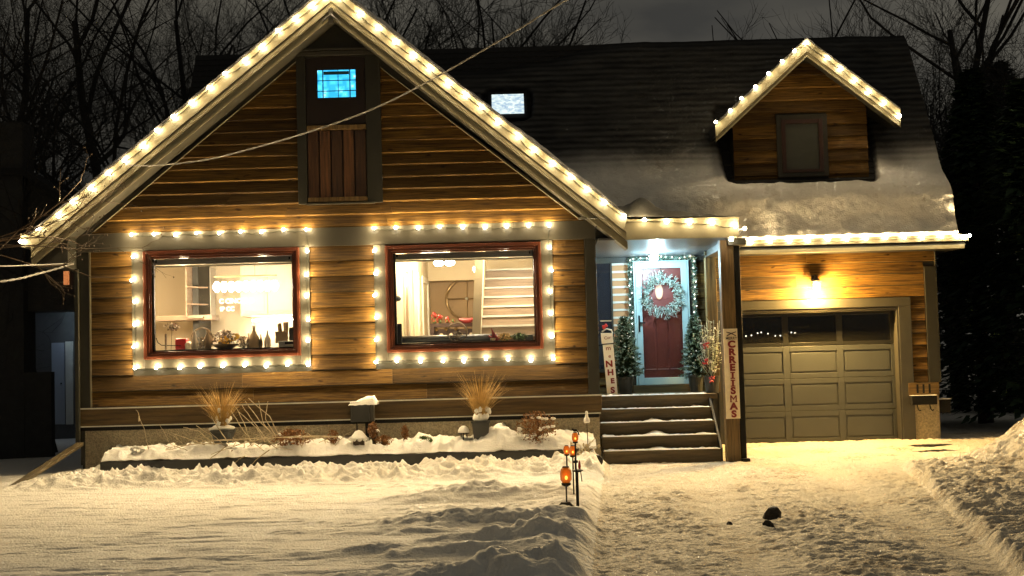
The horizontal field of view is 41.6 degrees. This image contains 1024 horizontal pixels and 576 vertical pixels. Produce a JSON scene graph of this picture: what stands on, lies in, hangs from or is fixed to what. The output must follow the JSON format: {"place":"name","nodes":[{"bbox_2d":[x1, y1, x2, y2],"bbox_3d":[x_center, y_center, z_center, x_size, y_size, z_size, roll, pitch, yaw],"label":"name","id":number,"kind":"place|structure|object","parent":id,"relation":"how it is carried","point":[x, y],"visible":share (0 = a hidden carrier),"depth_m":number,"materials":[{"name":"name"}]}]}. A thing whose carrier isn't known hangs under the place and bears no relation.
{"place":"outdoors","nodes":[
{"label":"outdoors","id":0,"kind":"place"},
{"bbox_2d":[185,342,190,349],"bbox_3d":[-4.866,0.867,20.270,0.110,0.120,0.107,-2,-3,0],"label":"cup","id":1,"kind":"object","parent":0,"point":[187,345],"visible":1,"depth_m":20.23,"materials":[{"name":"ceramic"}]},
{"bbox_2d":[0,359,1023,575],"bbox_3d":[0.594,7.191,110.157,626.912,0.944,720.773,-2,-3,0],"label":"snow ground","id":2,"kind":"structure","parent":0,"point":[449,515],"depth_m":13.14,"materials":[{"name":"snow"}]},
{"bbox_2d":[0,122,76,458],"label":"neighbour house","id":3,"kind":"structure","parent":2,"relation":"on","point":[27,428],"depth_m":24.06,"materials":[{"name":"black"}]},
{"bbox_2d":[63,271,68,284],"bbox_3d":[-8.011,-0.181,24.223,0.088,0.243,0.050,-2,-3,0],"label":"lit window","id":4,"kind":"structure","parent":3,"relation":"in","point":[66,273],"depth_m":24.20,"materials":[{"name":"brown"}]},
{"bbox_2d":[35,312,74,438],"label":"garage shed","id":5,"kind":"structure","parent":2,"relation":"on","point":[58,355],"depth_m":30.96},
{"bbox_2d":[51,343,64,423],"bbox_3d":[-10.415,2.191,30.915,0.295,1.866,0.084,-2,-3,0],"label":"door","id":6,"kind":"structure","parent":5,"relation":"in","point":[57,349],"depth_m":30.93,"materials":[{"name":"grey"}]},
{"bbox_2d":[0,146,173,304],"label":"young tree","id":7,"kind":"object","parent":2,"relation":"on","point":[26,232],"visible":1,"depth_m":19.13,"materials":[{"name":"brown plant"}]},
{"bbox_2d":[0,0,208,186],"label":"bare tree","id":8,"kind":"object","parent":2,"relation":"on","point":[30,64],"visible":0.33,"depth_m":28.56,"materials":[{"name":"brown plant"}]},
{"bbox_2d":[0,0,211,452],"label":"bare tree","id":9,"kind":"object","parent":2,"relation":"on","point":[21,224],"visible":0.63,"depth_m":25.10,"materials":[{"name":"brown plant"}]},
{"bbox_2d":[0,0,439,193],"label":"bare tree","id":10,"kind":"object","parent":2,"relation":"on","point":[184,66],"visible":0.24,"depth_m":33.97,"materials":[{"name":"brown plant"}]},
{"bbox_2d":[0,0,448,195],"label":"bare tree","id":11,"kind":"object","parent":2,"relation":"on","point":[95,166],"visible":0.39,"depth_m":27.55,"materials":[{"name":"brown plant"}]},
{"bbox_2d":[100,423,596,470],"bbox_3d":[-2.322,2.356,19.498,7.043,0.666,0.790,-2,-3,0],"label":"raised bed","id":12,"kind":"object","parent":2,"relation":"on","point":[500,436],"visible":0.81,"depth_m":19.19,"materials":[{"name":"snow"}]},
{"bbox_2d":[130,445,146,453],"bbox_3d":[-5.356,2.337,19.308,0.250,0.163,0.072,-2,-3,0],"label":"snowy seedling","id":13,"kind":"object","parent":12,"relation":"on","point":[142,450],"visible":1,"depth_m":19.30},
{"bbox_2d":[191,382,251,442],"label":"potted grass","id":14,"kind":"object","parent":12,"relation":"on","point":[221,415],"depth_m":19.43,"materials":[{"name":"grey"}]},
{"bbox_2d":[159,398,349,464],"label":"cut stems","id":15,"kind":"object","parent":12,"relation":"on","point":[249,439],"visible":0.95,"depth_m":19.32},
{"bbox_2d":[271,429,311,445],"bbox_3d":[-3.170,2.154,19.388,0.606,0.280,0.492,-2,-3,0],"label":"shrub","id":16,"kind":"object","parent":12,"relation":"on","point":[290,432],"visible":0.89,"depth_m":19.32,"materials":[{"name":"brown plant"}]},
{"bbox_2d":[326,429,339,444],"bbox_3d":[-2.580,2.140,19.411,0.214,0.230,0.211,-2,-3,0],"label":"shrub","id":17,"kind":"object","parent":12,"relation":"on","point":[333,433],"visible":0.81,"depth_m":19.37,"materials":[{"name":"brown plant"}]},
{"bbox_2d":[348,430,368,445],"bbox_3d":[-2.203,2.178,19.363,0.296,0.270,0.273,-2,-3,0],"label":"garden lantern","id":18,"kind":"object","parent":12,"relation":"on","point":[358,437],"visible":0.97,"depth_m":19.29,"materials":[{"name":"metal"}]},
{"bbox_2d":[348,395,378,454],"bbox_3d":[-2.160,2.085,19.698,0.420,1.020,0.280,-2,-3,0],"label":"post box","id":19,"kind":"object","parent":12,"relation":"on","point":[362,409],"visible":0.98,"depth_m":19.61,"materials":[{"name":"grey"}]},
{"bbox_2d":[367,421,379,443],"bbox_3d":[-1.998,2.096,19.407,0.171,0.352,0.201,-2,-3,16],"label":"shrub","id":20,"kind":"object","parent":12,"relation":"on","point":[372,430],"visible":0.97,"depth_m":19.39,"materials":[{"name":"brown plant"}]},
{"bbox_2d":[374,435,391,445],"bbox_3d":[-1.844,2.200,19.390,0.260,0.188,0.265,0,-4,-27],"label":"shrub","id":21,"kind":"object","parent":12,"relation":"on","point":[384,440],"visible":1,"depth_m":19.36,"materials":[{"name":"brown plant"}]},
{"bbox_2d":[401,424,408,440],"bbox_3d":[-1.559,2.105,19.612,0.125,0.245,0.157,-1,-3,-9],"label":"shrub","id":22,"kind":"object","parent":12,"relation":"on","point":[405,433],"visible":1,"depth_m":19.58,"materials":[{"name":"brown plant"}]},
{"bbox_2d":[419,436,432,441],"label":"shrub","id":23,"kind":"object","parent":12,"relation":"on","point":[427,438],"visible":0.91,"depth_m":19.41,"materials":[{"name":"green plant"}]},
{"bbox_2d":[458,426,468,439],"bbox_3d":[-0.694,2.294,19.505,0.170,0.602,0.166,-2,-3,0],"label":"path light","id":24,"kind":"object","parent":12,"relation":"on","point":[463,430],"visible":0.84,"depth_m":19.46,"materials":[{"name":"black metal"}]},
{"bbox_2d":[451,371,506,439],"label":"potted grass","id":25,"kind":"object","parent":12,"relation":"on","point":[482,411],"depth_m":19.43,"materials":[{"name":"grey"}]},
{"bbox_2d":[515,410,558,443],"bbox_3d":[0.356,2.029,19.392,0.648,0.550,0.536,-2,-3,0],"label":"shrub","id":26,"kind":"object","parent":12,"relation":"on","point":[537,434],"visible":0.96,"depth_m":19.33,"materials":[{"name":"brown plant"}]},
{"bbox_2d":[569,435,599,454],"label":"dried flowers","id":27,"kind":"object","parent":12,"relation":"on","point":[586,448],"visible":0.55,"depth_m":19.00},
{"bbox_2d":[112,0,588,99],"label":"bare tree","id":28,"kind":"object","parent":2,"relation":"on","point":[438,35],"visible":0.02,"depth_m":34.82,"materials":[{"name":"brown plant"}]},
{"bbox_2d":[21,0,968,468],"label":"house","id":29,"kind":"structure","parent":2,"relation":"on","point":[805,142],"depth_m":20.16,"materials":[{"name":"brown wood"}]},
{"bbox_2d":[0,263,70,266],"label":"service cable","id":30,"kind":"object","parent":29,"relation":"attached to","point":[32,265],"visible":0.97,"depth_m":18.28,"materials":[{"name":"grey plastic"}]},
{"bbox_2d":[0,263,73,281],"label":"service cable","id":31,"kind":"object","parent":29,"relation":"attached to","point":[24,277],"visible":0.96,"depth_m":18.43,"materials":[{"name":"grey plastic"}]},
{"bbox_2d":[9,269,83,485],"bbox_3d":[-6.560,1.059,18.811,0.495,3.286,2.198,-2,-3,0],"label":"downspout","id":32,"kind":"object","parent":29,"relation":"attached to","point":[77,445],"visible":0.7,"depth_m":19.81,"materials":[{"name":"metal"}]},
{"bbox_2d":[165,322,179,346],"bbox_3d":[-5.110,0.724,20.275,0.252,0.419,0.219,-2,-3,0],"label":"dried spray","id":33,"kind":"object","parent":29,"relation":"on","point":[172,326],"visible":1,"depth_m":20.28,"materials":[{"name":"brown"}]},
{"bbox_2d":[175,338,187,349],"bbox_3d":[-4.984,0.849,20.341,0.170,0.170,0.140,-2,-3,0],"label":"red tin","id":34,"kind":"object","parent":29,"relation":"on","point":[182,341],"visible":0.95,"depth_m":20.27,"materials":[{"name":"red"}]},
{"bbox_2d":[191,331,198,348],"bbox_3d":[-4.761,0.786,20.215,0.120,0.270,0.117,-2,-3,0],"label":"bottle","id":35,"kind":"object","parent":29,"relation":"on","point":[194,344],"visible":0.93,"depth_m":20.18,"materials":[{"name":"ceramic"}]},
{"bbox_2d":[191,327,212,348],"bbox_3d":[-4.667,0.756,20.272,0.286,0.333,0.198,-4,-4,32],"label":"hoop wreath","id":36,"kind":"object","parent":29,"relation":"on","point":[201,343],"visible":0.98,"depth_m":20.26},
{"bbox_2d":[204,330,212,348],"bbox_3d":[-4.564,0.777,20.235,0.140,0.280,0.136,-2,-3,0],"label":"vase","id":37,"kind":"object","parent":29,"relation":"on","point":[208,342],"visible":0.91,"depth_m":20.19,"materials":[{"name":"brown"}]},
{"bbox_2d":[130,228,309,369],"bbox_3d":[-4.318,0.165,19.932,2.654,2.065,0.060,-2,-3,0],"label":"string light","id":38,"kind":"object","parent":29,"relation":"attached to","point":[222,365],"visible":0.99,"depth_m":19.94,"materials":[{"name":"white plastic"}]},
{"bbox_2d":[131,246,310,368],"bbox_3d":[-4.313,0.293,20.008,2.639,1.748,0.145,-2,-3,0],"label":"window","id":39,"kind":"structure","parent":29,"relation":"in","point":[143,279],"depth_m":19.95,"materials":[{"name":"brown wood"}]},
{"bbox_2d":[155,256,291,267],"bbox_3d":[-4.317,-0.391,20.155,2.091,0.117,0.103,-2,-3,0],"label":"roller blind","id":40,"kind":"object","parent":29,"relation":"attached to","point":[234,261],"visible":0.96,"depth_m":20.11,"materials":[{"name":"beige"}]},
{"bbox_2d":[156,264,292,321],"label":"kitchen cabinets","id":41,"kind":"object","parent":29,"relation":"attached to","point":[277,302],"visible":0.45,"depth_m":23.12,"materials":[{"name":"painted wood"},{"name":"glass"}]},
{"bbox_2d":[252,318,292,320],"bbox_3d":[-4.107,0.550,23.236,0.735,0.030,0.050,-2,-3,0],"label":"under cabinet lamp","id":42,"kind":"object","parent":41,"relation":"attached to","point":[271,319],"visible":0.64,"depth_m":23.21,"materials":[{"name":"white"}]},
{"bbox_2d":[211,329,239,348],"bbox_3d":[-4.308,0.764,20.275,0.454,0.295,0.433,-2,-3,0],"label":"flower bowl","id":43,"kind":"object","parent":29,"relation":"on","point":[226,337],"visible":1,"depth_m":20.20,"materials":[{"name":"yellow plant"}]},
{"bbox_2d":[219,298,252,310],"bbox_3d":[-4.728,0.285,23.106,0.587,0.213,0.008,-2,-3,0],"label":"wall lettering","id":44,"kind":"object","parent":29,"relation":"attached to","point":[232,302],"depth_m":23.11,"materials":[{"name":"white"}]},
{"bbox_2d":[236,336,248,347],"bbox_3d":[-4.040,0.821,20.269,0.207,0.201,0.191,0,-3,-21],"label":"dried bouquet","id":45,"kind":"object","parent":29,"relation":"on","point":[242,342],"visible":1,"depth_m":20.25,"materials":[{"name":"plant"}]},
{"bbox_2d":[213,265,277,291],"bbox_3d":[-4.284,-0.304,21.656,1.049,0.720,0.114,-2,-3,0],"label":"pendant light","id":46,"kind":"object","parent":29,"relation":"hanging from","point":[245,286],"visible":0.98,"depth_m":21.61,"materials":[{"name":"glass"}]},
{"bbox_2d":[249,326,258,347],"bbox_3d":[-3.883,0.736,20.276,0.158,0.330,0.154,-2,-3,0],"label":"bottle","id":47,"kind":"object","parent":29,"relation":"on","point":[253,340],"visible":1,"depth_m":20.22,"materials":[{"name":"brown"}]},
{"bbox_2d":[264,330,270,346],"bbox_3d":[-3.680,0.765,20.274,0.105,0.260,0.102,-2,-3,0],"label":"bottle","id":48,"kind":"object","parent":29,"relation":"on","point":[267,341],"visible":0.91,"depth_m":20.24,"materials":[{"name":"ceramic"}]},
{"bbox_2d":[275,323,287,342],"bbox_3d":[-3.478,0.682,20.338,0.180,0.302,0.120,-2,-3,0],"label":"knife block","id":49,"kind":"object","parent":29,"relation":"on","point":[280,335],"depth_m":20.28,"materials":[{"name":"brown"}]},
{"bbox_2d":[278,341,292,346],"bbox_3d":[-3.381,0.838,20.206,0.240,0.090,0.088,-2,-3,0],"label":"toaster","id":50,"kind":"object","parent":29,"relation":"on","point":[285,343],"visible":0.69,"depth_m":20.17,"materials":[{"name":"white paint"}]},
{"bbox_2d":[283,322,288,330],"bbox_3d":[-3.445,0.712,20.527,0.083,0.380,0.083,-2,-3,9],"label":"wooden goblet","id":51,"kind":"object","parent":29,"relation":"on","point":[285,326],"visible":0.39,"depth_m":20.50,"materials":[{"name":"brown wood"}]},
{"bbox_2d":[289,327,292,340],"bbox_3d":[-3.329,0.719,20.426,0.090,0.250,0.100,-2,-3,0],"label":"speaker box","id":52,"kind":"object","parent":29,"relation":"on","point":[290,333],"visible":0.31,"depth_m":20.38,"materials":[{"name":"grey"}]},
{"bbox_2d":[19,0,625,242],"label":"string light","id":53,"kind":"object","parent":29,"relation":"attached to","point":[395,42],"visible":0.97,"depth_m":19.63,"materials":[{"name":"white plastic"}]},
{"bbox_2d":[296,47,382,204],"bbox_3d":[-2.581,-2.418,20.117,1.316,2.341,0.100,-2,-3,0],"label":"attic window","id":54,"kind":"structure","parent":29,"relation":"in","point":[333,85],"depth_m":20.11,"materials":[{"name":"black"}]},
{"bbox_2d":[125,0,566,166],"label":"service cable","id":55,"kind":"object","parent":29,"relation":"attached to","point":[543,13],"visible":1,"depth_m":17.73,"materials":[{"name":"grey plastic"}]},
{"bbox_2d":[397,324,401,343],"bbox_3d":[-1.703,0.697,20.245,0.100,0.320,0.060,-2,-3,0],"label":"dark speaker","id":56,"kind":"object","parent":29,"relation":"on","point":[399,332],"visible":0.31,"depth_m":20.22},
{"bbox_2d":[405,272,408,346],"bbox_3d":[-1.688,0.784,21.692,0.018,2.070,0.600,-2,-3,0],"label":"interior door","id":57,"kind":"structure","parent":29,"relation":"in","point":[406,275],"depth_m":21.81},
{"bbox_2d":[434,261,454,265],"bbox_3d":[-1.170,-0.446,23.261,0.360,0.120,0.166,-2,-3,0],"label":"hall light","id":58,"kind":"object","parent":29,"relation":"attached to","point":[441,263],"visible":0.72,"depth_m":23.20,"materials":[{"name":"white"}]},
{"bbox_2d":[402,334,496,342],"bbox_3d":[-0.972,0.761,20.320,1.496,0.108,0.108,-2,-3,0],"label":"sofa back","id":59,"kind":"object","parent":29,"relation":"on","point":[439,338],"visible":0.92,"depth_m":20.27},
{"bbox_2d":[430,323,472,345],"bbox_3d":[-1.004,1.236,23.319,0.783,1.250,0.300,-2,-3,0],"label":"console table","id":60,"kind":"object","parent":29,"relation":"on","point":[434,330],"visible":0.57,"depth_m":23.26,"materials":[{"name":"brown"}]},
{"bbox_2d":[431,312,436,323],"bbox_3d":[-1.349,0.514,23.262,0.109,0.214,0.086,-2,-3,0],"label":"red flower vase","id":61,"kind":"object","parent":60,"relation":"on","point":[433,319],"visible":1,"depth_m":23.25,"materials":[{"name":"red"}]},
{"bbox_2d":[458,318,472,322],"bbox_3d":[-0.772,0.559,23.105,0.302,0.092,0.088,-2,-3,0],"label":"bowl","id":62,"kind":"object","parent":60,"relation":"on","point":[466,320],"visible":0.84,"depth_m":23.07,"materials":[{"name":"red ceramic"}]},
{"bbox_2d":[447,322,467,341],"bbox_3d":[-0.818,0.669,20.258,0.299,0.313,0.169,-1,-3,-18],"label":"hoop wreath","id":63,"kind":"object","parent":29,"relation":"on","point":[457,333],"visible":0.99,"depth_m":20.26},
{"bbox_2d":[445,281,472,318],"bbox_3d":[-0.873,0.205,25.958,0.827,0.829,0.055,-2,-3,0],"label":"wall clock","id":64,"kind":"object","parent":29,"relation":"attached to","point":[447,299],"depth_m":25.95,"materials":[{"name":"brown metal"}]},
{"bbox_2d":[372,224,554,363],"bbox_3d":[-0.722,0.091,19.931,2.677,2.070,0.060,-2,-3,0],"label":"string light","id":65,"kind":"object","parent":29,"relation":"attached to","point":[463,360],"visible":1,"depth_m":19.95,"materials":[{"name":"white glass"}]},
{"bbox_2d":[373,240,554,360],"bbox_3d":[-0.709,0.185,20.009,2.657,1.727,0.145,-2,-3,0],"label":"window trim","id":66,"kind":"structure","parent":29,"relation":"in","point":[385,256],"depth_m":19.96,"materials":[{"name":"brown wood"}]},
{"bbox_2d":[396,250,532,261],"bbox_3d":[-0.727,-0.472,20.154,2.081,0.117,0.103,-2,-3,0],"label":"roller blind","id":67,"kind":"object","parent":29,"relation":"attached to","point":[458,256],"visible":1,"depth_m":20.11,"materials":[{"name":"beige"}]},
{"bbox_2d":[488,328,499,340],"bbox_3d":[-0.271,0.706,20.272,0.182,0.214,0.095,-2,-3,0],"label":"cactus plant","id":68,"kind":"object","parent":29,"relation":"on","point":[493,338],"visible":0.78,"depth_m":20.25,"materials":[{"name":"red plant"}]},
{"bbox_2d":[497,333,511,340],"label":"sill plant","id":69,"kind":"object","parent":29,"relation":"on","point":[504,336],"visible":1,"depth_m":20.24,"materials":[{"name":"brown plant"}]},
{"bbox_2d":[512,332,526,339],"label":"sill plant","id":70,"kind":"object","parent":29,"relation":"on","point":[520,336],"visible":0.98,"depth_m":20.25,"materials":[{"name":"green plant"}]},
{"bbox_2d":[600,320,617,394],"bbox_3d":[1.581,1.133,21.960,0.245,1.218,0.040,-2,-3,0],"label":"tall sign","id":71,"kind":"object","parent":29,"relation":"on","point":[610,370],"visible":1,"depth_m":21.95,"materials":[{"name":"white"}]},
{"bbox_2d":[596,262,629,371],"bbox_3d":[1.744,0.475,23.014,0.571,1.914,0.076,-2,-3,0],"label":"side window","id":72,"kind":"structure","parent":29,"relation":"in","point":[611,287],"depth_m":23.03,"materials":[{"name":"white glass"}]},
{"bbox_2d":[613,315,643,393],"bbox_3d":[1.865,1.098,22.277,0.613,1.306,0.595,0,-3,-25],"label":"potted fir","id":73,"kind":"object","parent":29,"relation":"on","point":[627,355],"visible":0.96,"depth_m":22.20,"materials":[{"name":"green"}]},
{"bbox_2d":[632,260,691,384],"bbox_3d":[2.560,0.584,22.914,0.948,2.109,0.130,-2,-3,0],"label":"storm door","id":74,"kind":"structure","parent":29,"relation":"in","point":[682,264],"depth_m":22.92,"materials":[{"name":"white"}]},
{"bbox_2d":[636,268,684,319],"bbox_3d":[2.537,0.111,22.836,0.866,0.913,0.161,-2,-3,0],"label":"wreath","id":75,"kind":"object","parent":74,"relation":"hanging from","point":[679,289],"visible":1,"depth_m":22.84,"materials":[{"name":"white plant"}]},
{"bbox_2d":[625,255,699,350],"bbox_3d":[2.570,0.302,22.915,1.254,1.775,0.162,-2,-3,0],"label":"door garland","id":76,"kind":"object","parent":29,"relation":"attached to","point":[631,293],"depth_m":22.93,"materials":[{"name":"green plant"}]},
{"bbox_2d":[641,268,683,377],"bbox_3d":[2.562,0.628,22.991,0.818,2.029,0.090,-2,-3,0],"label":"inner door","id":77,"kind":"structure","parent":29,"relation":"in","point":[662,338],"depth_m":22.98,"materials":[{"name":"red"}]},
{"bbox_2d":[678,314,707,391],"bbox_3d":[3.048,1.073,22.407,0.623,1.306,0.517,-2,-3,0],"label":"potted fir","id":78,"kind":"object","parent":29,"relation":"on","point":[694,350],"visible":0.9,"depth_m":22.36,"materials":[{"name":"green"}]},
{"bbox_2d":[643,218,745,241],"bbox_3d":[2.710,-0.852,19.545,1.593,0.364,0.348,-1,-3,-13],"label":"string light","id":79,"kind":"object","parent":29,"relation":"attached to","point":[711,223],"visible":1,"depth_m":19.54,"materials":[{"name":"white plastic"}]},
{"bbox_2d":[697,318,721,392],"bbox_3d":[3.196,1.065,21.555,0.483,1.220,0.513,-2,-3,0],"label":"twig arrangement","id":80,"kind":"object","parent":29,"relation":"on","point":[710,357],"visible":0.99,"depth_m":21.47,"materials":[{"name":"brown"}]},
{"bbox_2d":[723,329,739,418],"bbox_3d":[3.232,1.259,19.812,0.205,1.322,0.038,-2,-3,0],"label":"tall sign","id":81,"kind":"object","parent":29,"relation":"attached to","point":[731,368],"visible":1,"depth_m":19.80,"materials":[{"name":"white"}]},
{"bbox_2d":[714,41,900,123],"bbox_3d":[4.906,-3.452,22.470,3.112,1.353,0.067,-2,-3,0],"label":"string light","id":82,"kind":"object","parent":29,"relation":"attached to","point":[782,61],"visible":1,"depth_m":22.48,"materials":[{"name":"white plastic"}]},
{"bbox_2d":[810,275,820,290],"bbox_3d":[5.041,-0.079,22.336,0.200,0.290,0.231,-2,-3,0],"label":"wall lantern","id":83,"kind":"object","parent":29,"relation":"attached to","point":[815,280],"depth_m":22.29,"materials":[{"name":"beige"}]},
{"bbox_2d":[742,311,897,442],"bbox_3d":[5.066,1.506,22.614,2.727,2.179,0.040,-2,-3,0],"label":"garage door","id":84,"kind":"structure","parent":29,"relation":"in","point":[872,329],"depth_m":22.60,"materials":[{"name":"paint"}]},
{"bbox_2d":[750,234,970,244],"bbox_3d":[5.683,-0.791,21.969,3.619,0.086,0.074,-2,-3,0],"label":"string light","id":85,"kind":"object","parent":29,"relation":"attached to","point":[866,238],"visible":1,"depth_m":21.99,"materials":[{"name":"white plastic"}]},
{"bbox_2d":[909,395,936,410],"bbox_3d":[6.791,1.901,22.234,0.420,0.266,0.140,-2,-3,0],"label":"mailbox","id":86,"kind":"object","parent":29,"relation":"attached to","point":[929,400],"visible":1,"depth_m":22.17,"materials":[{"name":"black metal"}]},
{"bbox_2d":[939,398,950,412],"bbox_3d":[7.220,1.972,22.613,0.210,0.245,0.325,-2,-3,0],"label":"meter box","id":87,"kind":"object","parent":29,"relation":"attached to","point":[944,405],"visible":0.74,"depth_m":22.46,"materials":[{"name":"black metal"}]},
{"bbox_2d":[367,0,634,47],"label":"bare tree","id":88,"kind":"object","parent":2,"relation":"on","point":[531,42],"visible":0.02,"depth_m":39.69,"materials":[{"name":"brown plant"}]},
{"bbox_2d":[396,0,628,48],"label":"bare tree","id":89,"kind":"object","parent":2,"relation":"on","point":[564,39],"visible":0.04,"depth_m":37.31,"materials":[{"name":"brown plant"}]},
{"bbox_2d":[559,502,572,505],"bbox_3d":[0.502,2.065,12.534,0.150,0.155,0.118,-2,-3,0],"label":"base","id":90,"kind":"object","parent":2,"relation":"on","point":[567,503],"visible":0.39,"depth_m":12.50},
{"bbox_2d":[560,466,571,501],"bbox_3d":[0.540,1.987,13.302,0.107,0.450,0.126,0,-3,-22],"label":"stake lantern","id":91,"kind":"object","parent":2,"relation":"on","point":[565,475],"visible":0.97,"depth_m":13.28,"materials":[{"name":"orange glass"}]},
{"bbox_2d":[563,445,568,486],"bbox_3d":[0.591,1.940,14.509,0.063,0.490,0.074,-3,-3,22],"label":"stake lantern","id":92,"kind":"object","parent":2,"relation":"on","point":[566,450],"visible":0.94,"depth_m":14.50,"materials":[{"name":"orange glass"}]},
{"bbox_2d":[569,445,574,493],"bbox_3d":[0.648,1.954,14.308,0.070,0.566,0.082,-3,-3,22],"label":"stake lantern","id":93,"kind":"object","parent":2,"relation":"on","point":[572,451],"visible":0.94,"depth_m":14.30,"materials":[{"name":"orange glass"}]},
{"bbox_2d":[572,432,577,505],"bbox_3d":[0.617,1.774,12.916,0.059,0.782,0.070,0,-3,-22],"label":"stake lantern","id":94,"kind":"object","parent":2,"relation":"on","point":[575,437],"visible":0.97,"depth_m":12.92,"materials":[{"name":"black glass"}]},
{"bbox_2d":[572,458,582,505],"bbox_3d":[0.642,1.924,13.113,0.112,0.540,0.109,-2,-3,0],"label":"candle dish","id":95,"kind":"object","parent":2,"relation":"on","point":[579,469],"visible":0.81,"depth_m":13.11,"materials":[{"name":"black metal"}]},
{"bbox_2d":[584,411,589,451],"bbox_3d":[1.068,2.136,19.110,0.090,0.780,0.090,-2,-3,0],"label":"bird feeder","id":96,"kind":"object","parent":2,"relation":"on","point":[586,420],"visible":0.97,"depth_m":19.11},
{"bbox_2d":[712,18,951,141],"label":"bare tree","id":97,"kind":"object","parent":2,"relation":"on","point":[822,37],"depth_m":47.91,"materials":[{"name":"brown plant"}]},
{"bbox_2d":[714,0,1023,157],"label":"bare tree","id":98,"kind":"object","parent":2,"relation":"on","point":[832,29],"visible":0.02,"depth_m":46.42,"materials":[{"name":"brown plant"}]},
{"bbox_2d":[727,0,1023,409],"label":"bare tree","id":99,"kind":"object","parent":2,"relation":"on","point":[967,10],"visible":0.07,"depth_m":33.16,"materials":[{"name":"brown plant"}]},
{"bbox_2d":[859,0,1023,406],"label":"bare tree","id":100,"kind":"object","parent":2,"relation":"on","point":[950,43],"visible":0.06,"depth_m":30.74,"materials":[{"name":"brown plant"}]},
{"bbox_2d":[936,157,1021,408],"bbox_3d":[10.734,-0.081,33.096,4.300,6.322,4.584,-2,-3,0],"label":"evergreen tree","id":101,"kind":"object","parent":2,"relation":"on","point":[942,319],"visible":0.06,"depth_m":32.45,"materials":[{"name":"green plant"}]},
{"bbox_2d":[936,67,1023,423],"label":"evergreen tree","id":102,"kind":"object","parent":2,"relation":"on","point":[970,117],"visible":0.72,"depth_m":26.85,"materials":[{"name":"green plant"}]},
{"bbox_2d":[939,59,1020,384],"bbox_3d":[13.127,-1.468,36.345,5.491,9.319,5.651,-2,-3,0],"label":"evergreen tree","id":103,"kind":"object","parent":2,"relation":"on","point":[1005,70],"visible":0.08,"depth_m":36.12,"materials":[{"name":"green plant"}]},
{"bbox_2d":[937,77,1023,423],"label":"evergreen tree","id":104,"kind":"object","parent":2,"relation":"on","point":[1011,132],"visible":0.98,"depth_m":24.97,"materials":[{"name":"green plant"}]},
{"bbox_2d":[0,0,1023,347],"label":"sky","id":105,"kind":"structure","parent":0,"point":[654,20],"materials":[{"name":"black"}]},
{"bbox_2d":[590,418,1023,575],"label":"driveway","id":106,"kind":"structure","parent":0,"point":[887,507],"depth_m":13.11,"materials":[{"name":"snow"}]},
{"bbox_2d":[762,520,774,526],"bbox_3d":[2.329,2.149,12.217,0.100,0.101,0.078,-3,-3,23],"label":"rock","id":107,"kind":"object","parent":106,"relation":"on","point":[768,523],"visible":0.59,"depth_m":12.19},
{"bbox_2d":[762,505,780,519],"bbox_3d":[2.461,2.150,12.764,0.183,0.178,0.130,-2,-3,0],"label":"rock","id":108,"kind":"object","parent":106,"relation":"on","point":[772,512],"visible":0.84,"depth_m":12.72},
{"bbox_2d":[911,444,951,446],"bbox_3d":[6.430,2.423,20.738,0.739,0.050,0.194,-2,-3,0],"label":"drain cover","id":109,"kind":"object","parent":106,"relation":"on","point":[925,445],"visible":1,"depth_m":20.68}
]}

